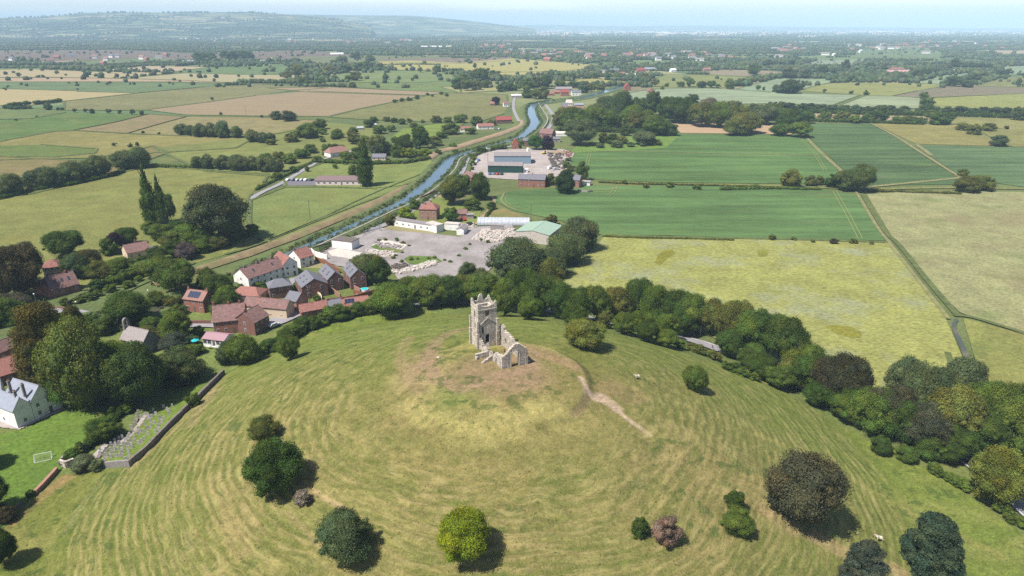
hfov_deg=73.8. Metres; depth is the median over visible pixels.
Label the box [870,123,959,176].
field margin
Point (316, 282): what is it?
house
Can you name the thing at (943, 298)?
field margin
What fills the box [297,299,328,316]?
outbuilding
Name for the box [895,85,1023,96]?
field
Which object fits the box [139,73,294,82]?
field
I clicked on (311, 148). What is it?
tree
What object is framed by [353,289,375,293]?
fence
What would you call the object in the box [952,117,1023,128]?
field
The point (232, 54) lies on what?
tree
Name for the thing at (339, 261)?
lane
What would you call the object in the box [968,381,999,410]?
tree
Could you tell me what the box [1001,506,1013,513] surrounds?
bush
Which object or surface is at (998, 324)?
field margin
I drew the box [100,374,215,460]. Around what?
churchyard
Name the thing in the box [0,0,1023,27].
sky
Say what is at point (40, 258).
tree
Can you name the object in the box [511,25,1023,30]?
hills
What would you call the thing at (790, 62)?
tree
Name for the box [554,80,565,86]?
tree
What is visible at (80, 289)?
field edge
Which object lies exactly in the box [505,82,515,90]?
tree
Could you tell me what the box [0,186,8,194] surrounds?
willow tree
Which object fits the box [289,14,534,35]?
hills
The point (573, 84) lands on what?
tree
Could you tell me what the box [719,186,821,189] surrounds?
hedge
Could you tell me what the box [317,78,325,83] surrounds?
tree
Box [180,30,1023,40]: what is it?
distant town
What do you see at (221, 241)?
bush
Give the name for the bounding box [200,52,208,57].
tree
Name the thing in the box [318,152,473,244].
footpath
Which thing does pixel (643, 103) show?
tree
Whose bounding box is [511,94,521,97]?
shed
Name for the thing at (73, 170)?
willow tree
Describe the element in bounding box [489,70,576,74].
field
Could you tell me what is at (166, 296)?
bush
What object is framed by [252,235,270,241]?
field edge
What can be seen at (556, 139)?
outbuilding
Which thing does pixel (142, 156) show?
willow tree
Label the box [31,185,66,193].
field edge
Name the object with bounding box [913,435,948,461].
tree
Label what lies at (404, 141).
tree
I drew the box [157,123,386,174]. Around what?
field
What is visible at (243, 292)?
house
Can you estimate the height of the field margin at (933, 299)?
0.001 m
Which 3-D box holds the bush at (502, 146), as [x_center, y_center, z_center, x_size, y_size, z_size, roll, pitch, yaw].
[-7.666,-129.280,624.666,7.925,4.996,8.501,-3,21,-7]
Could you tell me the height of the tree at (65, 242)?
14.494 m
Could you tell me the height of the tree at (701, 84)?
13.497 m
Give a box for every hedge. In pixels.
[0,169,124,198]
[2,105,31,109]
[4,98,61,108]
[128,163,193,168]
[254,161,313,189]
[315,155,430,164]
[322,303,348,311]
[383,63,440,64]
[484,207,492,216]
[557,126,664,134]
[598,181,766,186]
[603,235,733,240]
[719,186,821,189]
[770,118,925,124]
[784,108,1014,117]
[869,188,961,193]
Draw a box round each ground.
[0,31,1023,533]
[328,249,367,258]
[371,244,402,252]
[372,240,406,248]
[404,256,441,264]
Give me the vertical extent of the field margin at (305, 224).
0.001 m
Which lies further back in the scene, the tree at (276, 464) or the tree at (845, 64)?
the tree at (845, 64)
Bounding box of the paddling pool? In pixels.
[360,287,367,291]
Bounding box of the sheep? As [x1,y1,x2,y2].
[874,534,882,541]
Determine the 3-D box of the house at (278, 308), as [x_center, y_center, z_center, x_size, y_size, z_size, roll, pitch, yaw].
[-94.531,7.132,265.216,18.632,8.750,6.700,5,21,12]
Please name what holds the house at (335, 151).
on the ground at (214, 367)
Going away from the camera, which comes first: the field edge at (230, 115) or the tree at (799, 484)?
the tree at (799, 484)
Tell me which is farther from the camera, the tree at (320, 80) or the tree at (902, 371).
the tree at (320, 80)
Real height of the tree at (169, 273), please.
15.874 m
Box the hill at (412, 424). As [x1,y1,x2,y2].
[0,310,1023,575]
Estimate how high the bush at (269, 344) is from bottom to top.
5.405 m
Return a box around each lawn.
[0,403,94,525]
[395,196,480,224]
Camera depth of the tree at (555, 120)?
737.10 m
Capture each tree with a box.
[0,173,24,192]
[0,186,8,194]
[0,242,43,293]
[0,291,32,303]
[0,296,22,323]
[0,475,9,505]
[0,526,19,565]
[6,299,59,387]
[16,241,44,280]
[21,166,58,187]
[29,313,109,411]
[39,230,85,255]
[43,102,52,109]
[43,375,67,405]
[50,166,68,184]
[55,160,85,181]
[56,252,88,276]
[60,304,91,334]
[77,160,96,178]
[77,248,102,262]
[85,154,112,175]
[97,340,168,405]
[99,238,120,255]
[99,339,125,395]
[100,290,151,324]
[105,232,125,246]
[108,149,135,169]
[113,227,139,243]
[126,146,152,168]
[136,162,157,222]
[138,255,165,276]
[140,220,154,233]
[147,223,168,240]
[151,257,196,291]
[152,174,169,223]
[156,233,177,247]
[157,310,192,336]
[157,344,207,388]
[163,193,176,220]
[164,223,202,242]
[166,220,185,231]
[173,123,186,134]
[173,241,195,259]
[180,183,250,237]
[183,125,192,134]
[190,156,202,167]
[191,52,200,58]
[191,123,205,136]
[195,57,205,60]
[195,227,212,241]
[195,279,204,289]
[196,266,214,289]
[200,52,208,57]
[200,122,216,136]
[200,153,214,168]
[203,273,229,293]
[207,52,216,58]
[208,294,233,313]
[211,155,229,168]
[211,287,234,300]
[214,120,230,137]
[217,274,233,286]
[218,50,230,58]
[220,284,238,302]
[221,224,245,240]
[222,333,263,364]
[225,154,247,170]
[227,51,238,59]
[229,125,242,137]
[236,51,250,58]
[241,155,258,169]
[241,436,304,499]
[245,51,254,58]
[245,129,257,141]
[246,413,281,441]
[253,132,267,142]
[255,155,274,171]
[258,153,271,157]
[265,138,275,144]
[266,132,275,140]
[268,110,280,119]
[268,158,283,172]
[270,172,282,179]
[272,151,283,159]
[275,333,299,359]
[280,110,297,120]
[281,71,292,77]
[281,152,297,162]
[283,132,298,142]
[289,166,296,171]
[290,64,303,74]
[293,122,319,138]
[293,148,311,158]
[298,77,305,83]
[304,144,317,152]
[311,119,327,129]
[311,155,322,161]
[314,505,371,565]
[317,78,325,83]
[321,143,331,154]
[323,65,336,71]
[330,132,340,138]
[331,129,344,137]
[335,55,347,62]
[338,64,351,71]
[339,151,352,159]
[344,75,351,79]
[347,133,360,143]
[348,127,358,132]
[348,164,356,174]
[349,252,370,279]
[350,72,361,80]
[350,146,368,158]
[351,51,360,59]
[352,62,364,70]
[354,134,373,186]
[356,135,368,145]
[362,60,373,67]
[363,120,373,127]
[364,257,390,284]
[365,55,375,60]
[366,134,385,154]
[368,280,415,317]
[369,116,378,121]
[369,253,381,259]
[372,125,386,133]
[382,116,389,121]
[383,141,391,154]
[386,125,396,131]
[390,117,397,122]
[390,145,402,157]
[392,135,413,149]
[397,118,405,123]
[397,275,417,298]
[409,122,417,127]
[409,273,445,306]
[411,124,431,148]
[429,115,441,122]
[429,136,442,145]
[432,65,440,71]
[435,274,465,304]
[435,504,490,565]
[436,131,446,137]
[438,174,468,203]
[440,122,461,133]
[441,207,459,221]
[443,116,451,122]
[450,78,461,88]
[453,114,466,122]
[455,274,474,283]
[456,73,467,79]
[457,173,471,189]
[457,261,476,275]
[461,79,473,89]
[461,281,476,301]
[463,197,480,211]
[465,127,475,134]
[467,72,480,78]
[467,273,498,299]
[468,171,490,199]
[470,116,482,125]
[472,80,481,89]
[472,267,488,277]
[476,67,489,79]
[481,79,490,87]
[484,236,546,278]
[486,201,496,208]
[487,119,496,125]
[489,70,500,75]
[491,96,499,104]
[491,276,518,315]
[495,84,505,91]
[504,267,536,312]
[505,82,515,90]
[513,84,522,89]
[517,273,555,315]
[517,295,543,319]
[518,141,524,147]
[521,77,533,89]
[521,89,533,97]
[527,135,543,147]
[530,89,542,96]
[532,76,544,88]
[535,256,566,279]
[536,86,549,98]
[539,75,551,87]
[541,135,553,149]
[541,245,567,270]
[542,282,574,318]
[543,214,557,222]
[545,232,586,264]
[546,173,554,184]
[547,275,565,285]
[550,107,566,126]
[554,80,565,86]
[554,169,574,193]
[558,215,600,247]
[559,106,589,129]
[559,304,589,323]
[563,118,598,144]
[563,318,607,347]
[564,285,597,314]
[567,81,579,87]
[568,73,575,80]
[575,161,589,179]
[578,85,588,92]
[584,107,601,126]
[585,83,597,91]
[585,284,613,321]
[588,104,604,108]
[591,73,600,78]
[594,95,613,108]
[595,107,610,126]
[596,84,604,89]
[596,143,604,147]
[596,310,614,328]
[598,132,607,142]
[602,109,620,126]
[604,73,613,79]
[604,133,617,143]
[605,89,637,126]
[605,285,633,314]
[610,139,622,147]
[611,318,624,331]
[614,311,634,334]
[616,135,628,142]
[619,125,630,135]
[620,104,643,121]
[620,109,646,128]
[624,277,652,313]
[626,142,634,146]
[630,310,654,337]
[631,130,655,143]
[633,96,651,109]
[634,318,658,341]
[636,109,654,129]
[636,284,667,321]
[639,141,647,145]
[642,115,672,134]
[646,91,661,112]
[650,78,659,84]
[652,139,662,145]
[653,313,680,335]
[654,328,678,345]
[656,96,673,119]
[657,288,691,317]
[662,96,688,122]
[663,124,678,135]
[676,81,684,86]
[677,292,707,331]
[677,313,698,335]
[680,96,697,123]
[682,364,709,391]
[684,94,699,102]
[686,78,695,85]
[686,102,711,125]
[696,81,706,87]
[698,297,723,331]
[699,97,716,105]
[704,101,732,126]
[707,80,715,86]
[711,299,755,331]
[714,328,744,356]
[723,117,751,134]
[724,79,734,88]
[726,105,749,120]
[728,100,743,105]
[730,111,763,131]
[733,308,762,347]
[736,342,765,365]
[744,356,770,378]
[748,64,762,73]
[749,103,757,110]
[750,104,780,123]
[750,307,782,352]
[758,352,777,366]
[761,59,775,65]
[761,447,854,525]
[763,365,796,387]
[767,103,784,113]
[767,314,812,355]
[768,124,790,135]
[774,79,801,93]
[774,113,794,124]
[775,357,806,387]
[776,61,786,64]
[778,101,786,107]
[779,109,806,121]
[779,339,826,361]
[780,168,802,186]
[781,68,799,77]
[785,102,796,108]
[787,59,795,64]
[787,121,813,136]
[791,353,827,384]
[796,103,807,109]
[800,70,812,77]
[802,111,814,121]
[802,380,836,407]
[804,175,816,185]
[804,352,833,357]
[806,103,820,110]
[809,356,843,389]
[815,175,824,184]
[816,104,830,109]
[817,111,832,118]
[818,65,829,72]
[822,351,876,393]
[824,174,838,187]
[827,393,853,420]
[828,105,840,109]
[832,111,851,118]
[834,169,857,190]
[836,385,863,397]
[837,539,891,575]
[838,105,850,109]
[840,59,849,68]
[845,399,865,427]
[848,75,857,81]
[848,115,861,121]
[849,163,877,190]
[849,385,897,433]
[851,104,864,110]
[861,113,874,120]
[864,106,875,114]
[866,62,876,66]
[867,384,920,423]
[869,434,894,457]
[872,110,889,120]
[873,105,890,110]
[881,399,923,445]
[882,354,930,388]
[887,105,898,114]
[891,115,902,121]
[894,443,919,464]
[898,510,966,575]
[899,106,909,111]
[900,399,954,445]
[902,115,912,123]
[906,362,969,401]
[911,69,923,76]
[912,116,921,121]
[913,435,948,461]
[914,106,929,110]
[919,91,929,97]
[919,97,935,104]
[919,117,928,122]
[921,68,932,73]
[921,103,933,107]
[923,110,934,116]
[923,383,990,432]
[928,112,949,124]
[930,106,940,111]
[940,106,955,112]
[941,439,969,463]
[942,75,964,85]
[942,114,954,124]
[943,355,989,383]
[943,424,983,455]
[948,58,962,67]
[954,106,967,112]
[961,62,974,67]
[962,81,973,87]
[964,73,983,81]
[966,108,978,113]
[966,444,1023,506]
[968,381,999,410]
[974,63,985,67]
[975,409,1014,449]
[979,106,994,113]
[979,380,1023,404]
[980,72,989,75]
[985,63,994,67]
[991,107,1002,114]
[994,393,1023,451]
[996,69,1003,74]
[1001,107,1011,113]
[1009,106,1023,120]
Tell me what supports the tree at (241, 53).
on the field at (81, 56)
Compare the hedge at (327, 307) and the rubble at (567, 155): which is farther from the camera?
the rubble at (567, 155)
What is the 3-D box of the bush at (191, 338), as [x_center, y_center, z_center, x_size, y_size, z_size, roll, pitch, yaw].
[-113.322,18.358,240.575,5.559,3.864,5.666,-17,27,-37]
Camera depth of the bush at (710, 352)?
221.40 m
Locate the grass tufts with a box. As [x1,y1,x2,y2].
[9,311,1012,575]
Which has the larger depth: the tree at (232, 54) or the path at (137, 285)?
the tree at (232, 54)
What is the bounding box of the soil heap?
[548,150,566,153]
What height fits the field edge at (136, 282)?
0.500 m
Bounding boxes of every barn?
[0,337,14,357]
[0,354,18,384]
[488,162,522,172]
[494,116,511,123]
[494,152,530,163]
[555,87,572,91]
[886,70,908,72]
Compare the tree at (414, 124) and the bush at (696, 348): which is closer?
the bush at (696, 348)
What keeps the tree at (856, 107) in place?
on the field at (499, 186)
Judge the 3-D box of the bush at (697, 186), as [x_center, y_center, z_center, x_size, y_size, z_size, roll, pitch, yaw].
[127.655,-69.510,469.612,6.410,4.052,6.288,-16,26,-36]
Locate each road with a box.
[52,307,299,326]
[250,150,351,198]
[364,104,553,231]
[376,298,1023,515]
[512,93,519,120]
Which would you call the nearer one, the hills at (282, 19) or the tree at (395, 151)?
the tree at (395, 151)
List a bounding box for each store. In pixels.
[444,221,460,230]
[490,224,503,230]
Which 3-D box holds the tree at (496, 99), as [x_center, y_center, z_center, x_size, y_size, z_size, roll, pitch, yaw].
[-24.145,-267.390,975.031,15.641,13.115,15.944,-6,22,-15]
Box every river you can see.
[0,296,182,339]
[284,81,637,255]
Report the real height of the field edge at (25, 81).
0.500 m
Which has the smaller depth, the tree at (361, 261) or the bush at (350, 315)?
the bush at (350, 315)
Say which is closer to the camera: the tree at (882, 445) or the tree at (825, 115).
the tree at (882, 445)
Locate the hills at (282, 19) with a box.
[0,12,371,39]
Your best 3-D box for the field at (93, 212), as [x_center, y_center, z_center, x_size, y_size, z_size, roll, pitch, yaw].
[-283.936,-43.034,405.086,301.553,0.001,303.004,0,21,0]
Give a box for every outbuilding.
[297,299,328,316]
[327,298,340,306]
[457,209,467,217]
[553,137,559,141]
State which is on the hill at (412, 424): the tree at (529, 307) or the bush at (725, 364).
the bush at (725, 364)
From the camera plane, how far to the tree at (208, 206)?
339.95 m
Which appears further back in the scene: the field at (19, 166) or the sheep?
the field at (19, 166)
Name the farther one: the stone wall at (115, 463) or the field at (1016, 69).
the field at (1016, 69)
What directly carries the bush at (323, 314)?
on the ground at (214, 367)
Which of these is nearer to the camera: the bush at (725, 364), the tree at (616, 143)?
the bush at (725, 364)
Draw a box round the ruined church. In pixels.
[469,294,527,368]
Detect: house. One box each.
[0,378,4,390]
[0,389,34,427]
[6,378,56,419]
[33,279,51,296]
[42,259,63,276]
[43,270,80,297]
[45,58,54,61]
[53,55,60,58]
[121,239,149,258]
[182,286,213,312]
[212,300,246,332]
[232,255,284,286]
[235,286,267,301]
[236,304,269,335]
[244,295,294,317]
[266,278,291,298]
[274,250,297,277]
[285,290,308,310]
[288,246,313,267]
[294,269,328,298]
[318,263,344,291]
[323,146,348,157]
[341,295,368,306]
[343,261,366,289]
[372,153,386,160]
[419,201,439,219]
[463,170,475,179]
[503,101,509,106]
[512,137,518,148]
[518,173,546,187]
[523,138,528,145]
[539,128,555,137]
[543,57,551,61]
[560,89,568,95]
[565,99,572,105]
[571,90,580,95]
[573,175,582,187]
[623,83,630,90]
[636,68,645,71]
[655,56,661,60]
[702,67,710,70]
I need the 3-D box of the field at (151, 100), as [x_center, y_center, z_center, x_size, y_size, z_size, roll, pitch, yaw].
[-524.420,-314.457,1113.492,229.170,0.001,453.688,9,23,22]
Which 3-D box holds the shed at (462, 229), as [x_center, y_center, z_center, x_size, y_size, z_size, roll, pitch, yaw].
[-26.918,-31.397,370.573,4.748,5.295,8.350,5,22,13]
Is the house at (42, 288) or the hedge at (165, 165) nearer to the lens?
the house at (42, 288)
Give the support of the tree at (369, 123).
on the field at (254, 149)
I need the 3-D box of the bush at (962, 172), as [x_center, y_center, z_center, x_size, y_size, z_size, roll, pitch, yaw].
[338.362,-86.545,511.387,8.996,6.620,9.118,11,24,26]
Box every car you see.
[268,322,279,327]
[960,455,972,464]
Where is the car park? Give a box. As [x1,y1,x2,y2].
[283,179,315,185]
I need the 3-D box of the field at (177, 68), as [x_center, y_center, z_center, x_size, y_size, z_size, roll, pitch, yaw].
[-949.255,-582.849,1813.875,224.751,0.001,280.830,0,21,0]
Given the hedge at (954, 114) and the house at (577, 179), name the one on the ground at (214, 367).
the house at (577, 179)
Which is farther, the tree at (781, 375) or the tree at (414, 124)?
the tree at (414, 124)
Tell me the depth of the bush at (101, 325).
247.19 m
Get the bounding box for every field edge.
[0,81,50,81]
[0,158,41,159]
[1,131,52,140]
[1,156,54,158]
[22,285,120,294]
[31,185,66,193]
[40,144,95,148]
[56,153,91,156]
[72,81,167,81]
[76,130,123,132]
[78,91,134,92]
[129,133,178,135]
[134,262,194,283]
[147,102,202,109]
[149,147,234,152]
[153,147,203,170]
[187,114,255,115]
[188,116,255,116]
[194,168,267,173]
[204,170,271,175]
[240,74,278,74]
[246,193,251,203]
[248,199,252,218]
[251,187,284,199]
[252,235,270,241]
[284,186,316,187]
[317,186,375,188]
[322,91,416,94]
[324,92,400,94]
[832,95,859,104]
[840,95,865,104]
[928,93,1023,97]
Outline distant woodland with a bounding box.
[0,11,1023,122]
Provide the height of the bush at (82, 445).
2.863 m
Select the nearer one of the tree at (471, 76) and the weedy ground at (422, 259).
the weedy ground at (422, 259)
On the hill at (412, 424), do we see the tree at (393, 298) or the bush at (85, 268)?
the tree at (393, 298)
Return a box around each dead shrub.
[294,488,312,506]
[651,514,684,547]
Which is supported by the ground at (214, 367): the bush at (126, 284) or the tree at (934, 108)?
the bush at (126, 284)
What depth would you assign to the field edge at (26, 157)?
582.14 m
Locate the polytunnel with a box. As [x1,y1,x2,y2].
[477,217,529,225]
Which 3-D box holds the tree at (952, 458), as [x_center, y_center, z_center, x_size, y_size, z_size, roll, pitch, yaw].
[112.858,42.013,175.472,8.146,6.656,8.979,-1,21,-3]
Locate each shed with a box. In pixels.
[457,224,468,234]
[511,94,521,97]
[515,221,560,244]
[555,131,566,135]
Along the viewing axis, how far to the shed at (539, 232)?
355.06 m
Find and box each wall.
[34,467,58,493]
[59,458,73,467]
[99,460,130,468]
[128,369,224,466]
[191,320,210,323]
[310,248,327,258]
[311,241,331,247]
[331,287,340,296]
[577,189,592,191]
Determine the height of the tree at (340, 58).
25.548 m
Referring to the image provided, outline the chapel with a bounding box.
[119,318,159,351]
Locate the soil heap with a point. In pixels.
(562, 152)
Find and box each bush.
[0,307,15,328]
[0,504,17,523]
[25,489,34,497]
[57,297,67,305]
[63,448,79,457]
[70,454,95,473]
[71,296,83,303]
[73,446,84,456]
[74,441,90,451]
[78,264,94,278]
[81,291,94,301]
[82,260,105,277]
[82,436,96,447]
[83,415,123,442]
[84,314,100,324]
[86,278,103,290]
[88,459,103,472]
[89,316,114,336]
[93,289,102,295]
[96,264,118,277]
[98,279,108,285]
[102,284,116,292]
[104,259,125,274]
[105,275,118,285]
[107,256,134,272]
[107,406,123,416]
[108,414,118,420]
[112,271,129,283]
[115,401,130,413]
[118,268,134,279]
[120,280,135,287]
[120,400,138,409]
[128,266,142,278]
[131,261,142,273]
[133,275,142,281]
[134,255,147,262]
[138,316,159,327]
[140,324,157,333]
[145,245,169,257]
[145,290,164,305]
[157,331,188,351]
[161,294,173,305]
[161,308,175,317]
[163,240,180,257]
[163,296,183,305]
[168,303,185,313]
[183,393,200,408]
[185,330,198,336]
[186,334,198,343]
[186,344,199,354]
[191,325,205,335]
[191,344,206,353]
[192,238,211,252]
[205,238,216,250]
[209,234,228,249]
[214,340,238,365]
[224,235,231,247]
[242,229,249,237]
[245,224,259,233]
[253,281,261,286]
[258,338,277,352]
[258,345,268,356]
[260,282,266,287]
[274,328,293,337]
[277,323,301,336]
[293,315,315,329]
[300,325,306,334]
[306,315,320,330]
[312,294,320,299]
[316,316,328,326]
[317,312,330,321]
[319,128,326,134]
[324,309,336,321]
[333,305,349,321]
[343,310,353,319]
[347,129,356,135]
[348,305,360,317]
[352,301,367,316]
[362,299,377,314]
[385,213,395,224]
[397,207,414,218]
[400,147,412,156]
[410,199,420,208]
[413,150,421,155]
[421,148,432,155]
[448,143,456,146]
[500,144,507,148]
[562,161,571,167]
[567,165,574,170]
[631,516,649,538]
[666,181,673,186]
[674,339,686,348]
[687,342,694,348]
[691,344,704,353]
[692,184,701,189]
[700,348,707,354]
[707,349,715,358]
[711,352,722,359]
[719,504,755,536]
[721,360,732,370]
[723,490,745,508]
[729,362,743,372]
[736,367,749,377]
[748,372,760,379]
[768,234,776,239]
[829,238,838,243]
[848,238,858,242]
[925,461,943,473]
[933,467,943,477]
[943,471,953,480]
[949,474,965,487]
[952,175,982,192]
[955,122,969,130]
[956,168,969,175]
[956,478,974,491]
[965,123,983,134]
[968,174,988,190]
[980,175,997,191]
[982,122,997,130]
[988,135,1009,145]
[992,499,1011,512]
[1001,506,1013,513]
[1001,511,1020,526]
[1015,515,1023,527]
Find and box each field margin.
[224,192,388,253]
[271,174,419,238]
[475,196,495,223]
[573,150,804,154]
[602,234,884,241]
[610,181,1023,188]
[803,134,841,170]
[855,192,950,318]
[861,194,959,313]
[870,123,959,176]
[870,177,961,186]
[915,144,933,155]
[944,351,952,363]
[953,314,1023,332]
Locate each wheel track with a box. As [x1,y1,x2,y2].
[833,191,857,237]
[836,191,862,238]
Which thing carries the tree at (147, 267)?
on the field at (98, 302)
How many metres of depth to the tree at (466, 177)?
453.70 m
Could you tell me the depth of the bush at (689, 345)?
226.68 m
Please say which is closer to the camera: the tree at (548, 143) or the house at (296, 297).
the house at (296, 297)
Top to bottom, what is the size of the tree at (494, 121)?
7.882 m
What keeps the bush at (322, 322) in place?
on the ground at (214, 367)
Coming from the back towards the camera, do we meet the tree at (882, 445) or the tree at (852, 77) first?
the tree at (852, 77)
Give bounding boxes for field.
[0,50,350,60]
[0,69,160,77]
[0,77,223,82]
[0,82,223,92]
[0,89,134,104]
[0,102,511,328]
[0,108,64,118]
[0,113,139,140]
[0,131,244,157]
[0,145,94,156]
[0,146,162,192]
[0,167,266,292]
[65,84,301,109]
[75,114,184,132]
[81,58,172,63]
[112,66,202,71]
[127,117,316,135]
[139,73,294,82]
[149,92,414,116]
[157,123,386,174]
[177,66,304,73]
[252,186,401,241]
[276,87,438,95]
[287,55,449,62]
[294,160,431,187]
[326,82,454,91]
[329,71,452,82]
[330,93,506,122]
[379,57,511,62]
[380,58,601,71]
[392,124,460,141]
[435,91,1023,458]
[444,86,496,92]
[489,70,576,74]
[490,186,883,239]
[564,236,961,388]
[570,134,837,183]
[571,134,679,152]
[575,78,609,82]
[629,88,856,104]
[651,74,745,87]
[672,122,791,133]
[708,70,782,76]
[739,78,836,91]
[800,82,938,95]
[805,59,863,64]
[808,123,957,184]
[814,113,929,120]
[843,96,919,107]
[850,47,941,59]
[867,191,1023,333]
[875,123,995,145]
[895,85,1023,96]
[920,73,967,83]
[921,145,1023,186]
[933,94,1023,107]
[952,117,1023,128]
[963,318,1023,385]
[978,76,1023,86]
[981,129,1023,145]
[986,50,1023,53]
[1005,66,1023,73]
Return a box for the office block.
[394,217,431,230]
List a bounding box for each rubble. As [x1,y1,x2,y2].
[366,249,394,255]
[374,241,403,248]
[390,262,408,269]
[391,260,437,273]
[461,222,476,227]
[472,228,515,242]
[547,152,565,170]
[563,150,572,156]
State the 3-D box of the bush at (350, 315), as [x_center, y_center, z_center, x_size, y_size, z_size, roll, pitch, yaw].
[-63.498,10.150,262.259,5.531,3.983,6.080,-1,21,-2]
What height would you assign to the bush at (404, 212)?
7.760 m
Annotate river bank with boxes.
[0,79,632,338]
[89,87,622,331]
[151,185,407,285]
[428,119,523,158]
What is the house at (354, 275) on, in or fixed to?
on the ground at (214, 367)
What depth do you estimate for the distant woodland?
2948.31 m
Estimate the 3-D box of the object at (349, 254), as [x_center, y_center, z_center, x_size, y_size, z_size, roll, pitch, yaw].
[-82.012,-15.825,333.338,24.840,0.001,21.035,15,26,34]
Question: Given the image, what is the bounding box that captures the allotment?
[479,208,531,220]
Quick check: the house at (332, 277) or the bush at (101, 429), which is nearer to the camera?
the bush at (101, 429)
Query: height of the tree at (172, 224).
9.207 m
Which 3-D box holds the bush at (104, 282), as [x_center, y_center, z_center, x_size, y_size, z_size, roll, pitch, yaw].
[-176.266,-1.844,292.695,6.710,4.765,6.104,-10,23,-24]
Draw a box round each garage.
[466,212,473,218]
[582,180,591,185]
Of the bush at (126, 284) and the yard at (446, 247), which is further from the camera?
the yard at (446, 247)
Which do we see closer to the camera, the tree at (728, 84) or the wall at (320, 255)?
the wall at (320, 255)
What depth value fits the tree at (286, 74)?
1476.18 m
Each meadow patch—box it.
[655,249,673,264]
[757,251,767,256]
[826,325,861,337]
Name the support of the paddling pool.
in the yard
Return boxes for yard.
[320,225,515,279]
[471,148,573,179]
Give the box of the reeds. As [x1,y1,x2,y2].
[12,97,582,333]
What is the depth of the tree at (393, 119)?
795.84 m
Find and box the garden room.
[201,331,233,347]
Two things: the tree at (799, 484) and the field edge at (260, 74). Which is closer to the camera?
the tree at (799, 484)
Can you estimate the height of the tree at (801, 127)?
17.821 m
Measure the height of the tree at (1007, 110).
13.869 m
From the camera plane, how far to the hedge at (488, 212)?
405.89 m
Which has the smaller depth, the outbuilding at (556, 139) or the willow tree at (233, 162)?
the willow tree at (233, 162)
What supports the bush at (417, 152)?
on the ground at (214, 367)
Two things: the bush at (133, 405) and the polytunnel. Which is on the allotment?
the polytunnel
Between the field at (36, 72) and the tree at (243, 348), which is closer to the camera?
the tree at (243, 348)
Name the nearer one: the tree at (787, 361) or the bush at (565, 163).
the tree at (787, 361)
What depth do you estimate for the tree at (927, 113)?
839.21 m
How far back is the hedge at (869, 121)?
790.47 m
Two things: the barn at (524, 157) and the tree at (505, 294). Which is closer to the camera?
the tree at (505, 294)
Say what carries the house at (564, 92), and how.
on the ground at (214, 367)
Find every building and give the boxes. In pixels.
[315,175,361,184]
[331,236,359,249]
[425,221,442,232]
[460,126,470,131]
[477,123,493,128]
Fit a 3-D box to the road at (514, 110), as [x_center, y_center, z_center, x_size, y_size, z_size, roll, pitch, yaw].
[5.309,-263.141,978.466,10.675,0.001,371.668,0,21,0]
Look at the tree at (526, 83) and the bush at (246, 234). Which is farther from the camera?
the tree at (526, 83)
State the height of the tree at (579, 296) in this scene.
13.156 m
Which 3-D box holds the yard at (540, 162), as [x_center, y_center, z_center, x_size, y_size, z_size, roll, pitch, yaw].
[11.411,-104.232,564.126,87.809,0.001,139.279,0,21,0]
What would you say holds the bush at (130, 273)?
on the ground at (214, 367)
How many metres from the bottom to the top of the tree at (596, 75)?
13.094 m
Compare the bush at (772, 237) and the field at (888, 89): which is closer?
the bush at (772, 237)
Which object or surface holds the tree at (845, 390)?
on the ground at (214, 367)
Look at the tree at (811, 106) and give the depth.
889.89 m
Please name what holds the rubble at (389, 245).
on the rubble ground at (390, 242)
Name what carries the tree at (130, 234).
on the field at (93, 212)
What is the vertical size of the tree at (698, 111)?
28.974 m
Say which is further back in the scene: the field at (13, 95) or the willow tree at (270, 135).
the field at (13, 95)
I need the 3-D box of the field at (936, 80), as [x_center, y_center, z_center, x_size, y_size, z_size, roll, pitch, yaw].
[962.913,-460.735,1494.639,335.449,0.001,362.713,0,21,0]
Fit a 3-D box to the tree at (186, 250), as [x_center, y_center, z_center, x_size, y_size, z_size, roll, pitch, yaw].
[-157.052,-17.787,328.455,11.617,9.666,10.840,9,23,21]
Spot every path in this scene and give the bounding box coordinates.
[0,406,63,428]
[92,443,108,458]
[120,413,147,444]
[122,278,152,291]
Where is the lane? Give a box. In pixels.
[328,255,375,280]
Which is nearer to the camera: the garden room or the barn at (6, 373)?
the barn at (6, 373)
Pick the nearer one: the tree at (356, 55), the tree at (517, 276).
the tree at (517, 276)
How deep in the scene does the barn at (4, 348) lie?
229.64 m
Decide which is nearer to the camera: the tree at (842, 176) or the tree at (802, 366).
the tree at (802, 366)
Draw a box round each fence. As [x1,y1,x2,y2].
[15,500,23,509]
[66,288,92,304]
[315,256,339,272]
[329,290,374,298]
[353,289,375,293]
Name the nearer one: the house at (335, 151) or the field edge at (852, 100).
the house at (335, 151)
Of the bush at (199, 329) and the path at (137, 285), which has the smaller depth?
the bush at (199, 329)
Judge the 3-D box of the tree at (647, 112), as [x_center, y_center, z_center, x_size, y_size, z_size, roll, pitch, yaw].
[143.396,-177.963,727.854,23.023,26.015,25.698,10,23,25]
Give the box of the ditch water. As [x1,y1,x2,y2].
[951,319,968,358]
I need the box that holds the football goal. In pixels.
[34,451,51,462]
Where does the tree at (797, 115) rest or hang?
on the field at (499, 186)
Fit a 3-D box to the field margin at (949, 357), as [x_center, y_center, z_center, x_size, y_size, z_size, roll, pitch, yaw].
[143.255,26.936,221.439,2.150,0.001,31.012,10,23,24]

